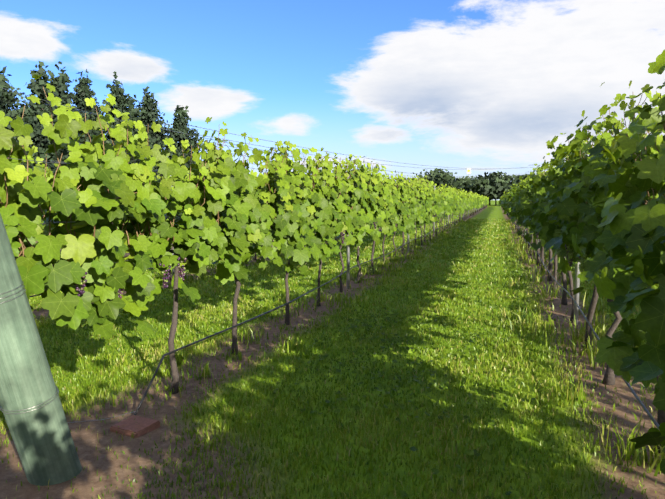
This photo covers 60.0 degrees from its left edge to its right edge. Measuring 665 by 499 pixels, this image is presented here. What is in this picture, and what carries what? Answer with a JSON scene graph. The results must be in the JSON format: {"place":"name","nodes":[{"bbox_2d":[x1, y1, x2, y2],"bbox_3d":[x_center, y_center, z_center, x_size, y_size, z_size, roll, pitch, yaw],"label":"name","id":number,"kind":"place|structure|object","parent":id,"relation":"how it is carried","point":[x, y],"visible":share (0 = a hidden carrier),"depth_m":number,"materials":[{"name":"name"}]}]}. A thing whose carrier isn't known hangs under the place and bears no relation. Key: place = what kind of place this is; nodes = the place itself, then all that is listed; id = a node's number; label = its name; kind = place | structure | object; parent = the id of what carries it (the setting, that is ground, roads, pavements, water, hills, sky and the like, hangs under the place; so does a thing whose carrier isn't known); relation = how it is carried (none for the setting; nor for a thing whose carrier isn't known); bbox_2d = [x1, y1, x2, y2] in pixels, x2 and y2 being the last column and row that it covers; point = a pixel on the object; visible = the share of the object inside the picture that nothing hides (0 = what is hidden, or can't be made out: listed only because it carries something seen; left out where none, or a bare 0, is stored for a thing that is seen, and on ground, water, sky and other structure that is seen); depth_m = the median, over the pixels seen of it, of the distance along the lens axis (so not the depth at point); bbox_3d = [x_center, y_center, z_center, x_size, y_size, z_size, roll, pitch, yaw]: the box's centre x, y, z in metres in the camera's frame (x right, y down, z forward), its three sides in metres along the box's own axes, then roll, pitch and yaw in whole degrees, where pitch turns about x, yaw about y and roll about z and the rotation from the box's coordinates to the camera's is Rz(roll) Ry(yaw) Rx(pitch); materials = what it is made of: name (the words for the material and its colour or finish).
{"place":"outdoors","nodes":[
{"label":"outdoors","id":0,"kind":"place"},
{"bbox_2d":[134,209,478,414],"bbox_3d":[10.646,-2.631,45.318,0.050,0.328,86.865,1,5,16],"label":"row drip line","id":1,"kind":"object","parent":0,"point":[157,369],"visible":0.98,"depth_m":4.98,"materials":[{"name":"black plastic"}]},
{"bbox_2d":[0,218,664,498],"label":"grass","id":2,"kind":"structure","parent":0,"point":[537,321],"depth_m":4.81,"materials":[{"name":"green plant"}]},
{"bbox_2d":[0,200,664,498],"bbox_3d":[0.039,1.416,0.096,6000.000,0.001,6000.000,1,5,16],"label":"ground","id":3,"kind":"structure","parent":0,"point":[84,482],"depth_m":3.96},
{"bbox_2d":[0,214,81,485],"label":"end post","id":4,"kind":"object","parent":3,"relation":"on","point":[44,443],"visible":0.94,"depth_m":2.74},
{"bbox_2d":[0,88,152,422],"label":"post tie wires","id":5,"kind":"object","parent":4,"relation":"attached to","point":[44,290],"visible":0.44,"depth_m":2.79,"materials":[{"name":"grey metal"}]},
{"bbox_2d":[22,163,240,267],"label":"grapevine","id":6,"kind":"object","parent":3,"relation":"on","point":[47,171],"depth_m":11.26,"materials":[{"name":"green plant"}]},
{"bbox_2d":[110,415,159,437],"bbox_3d":[-1.227,1.105,3.587,0.233,0.050,0.203,1,7,28],"label":"brick","id":7,"kind":"object","parent":3,"relation":"on","point":[138,426],"visible":0.85,"depth_m":3.55,"materials":[{"name":"red brick"}]},
{"bbox_2d":[0,145,431,280],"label":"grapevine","id":8,"kind":"object","parent":3,"relation":"on","point":[40,227],"depth_m":6.91,"materials":[{"name":"green plant"}]},
{"bbox_2d":[0,74,488,393],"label":"grapevine row","id":9,"kind":"object","parent":3,"relation":"on","point":[241,230],"depth_m":4.02,"materials":[{"name":"green plant"}]},
{"bbox_2d":[0,87,438,261],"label":"vine shoots","id":10,"kind":"object","parent":9,"relation":"attached to","point":[68,260],"visible":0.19,"depth_m":3.72,"materials":[{"name":"green plant"}]},
{"bbox_2d":[74,214,409,298],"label":"grape clusters","id":11,"kind":"object","parent":9,"relation":"hanging from","point":[164,279],"visible":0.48,"depth_m":3.66,"materials":[{"name":"food"}]},
{"bbox_2d":[112,300,535,498],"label":"clover weeds","id":12,"kind":"object","parent":3,"relation":"on","point":[487,456],"visible":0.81,"depth_m":4.89,"materials":[{"name":"green plant"}]},
{"bbox_2d":[275,168,534,205],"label":"trees","id":13,"kind":"object","parent":3,"relation":"on","point":[495,185],"materials":[{"name":"green plant"}]},
{"bbox_2d":[347,166,486,287],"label":"steel posts","id":14,"kind":"object","parent":3,"relation":"on","point":[348,266],"visible":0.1,"depth_m":9.29,"materials":[{"name":"grey metal"}]},
{"bbox_2d":[43,104,381,262],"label":"trellis wires","id":15,"kind":"object","parent":14,"relation":"attached to","point":[152,170],"visible":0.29,"depth_m":3.79,"materials":[{"name":"grey metal"}]},
{"bbox_2d":[524,157,581,324],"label":"steel posts","id":16,"kind":"object","parent":3,"relation":"on","point":[576,296],"depth_m":6.53,"materials":[{"name":"grey metal"}]},
{"bbox_2d":[498,50,664,473],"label":"grapevine row","id":17,"kind":"object","parent":3,"relation":"on","point":[613,227],"depth_m":3.21,"materials":[{"name":"green plant"}]},
{"bbox_2d":[532,232,586,271],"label":"grape clusters","id":18,"kind":"object","parent":17,"relation":"hanging from","point":[569,254],"visible":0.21,"depth_m":5.00,"materials":[{"name":"food"}]},
{"bbox_2d":[529,93,664,204],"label":"vine shoots","id":19,"kind":"object","parent":17,"relation":"attached to","point":[646,201],"depth_m":3.61,"materials":[{"name":"green plant"}]},
{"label":"pylon","id":20,"kind":"object","parent":3,"relation":"on","visible":0},
{"bbox_2d":[107,122,532,181],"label":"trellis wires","id":21,"kind":"object","parent":20,"relation":"attached to","point":[357,156],"visible":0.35,"depth_m":202.48,"materials":[{"name":"grey metal"}]},
{"bbox_2d":[0,0,664,199],"label":"sky","id":22,"kind":"structure","parent":0,"point":[456,84],"materials":[{"name":"blue"}]},
{"bbox_2d":[514,223,659,430],"bbox_3d":[12.425,-2.213,40.395,0.051,0.336,95.385,1,5,16],"label":"row drip line","id":23,"kind":"object","parent":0,"point":[642,404],"visible":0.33,"depth_m":3.69,"materials":[{"name":"black plastic"}]}
]}

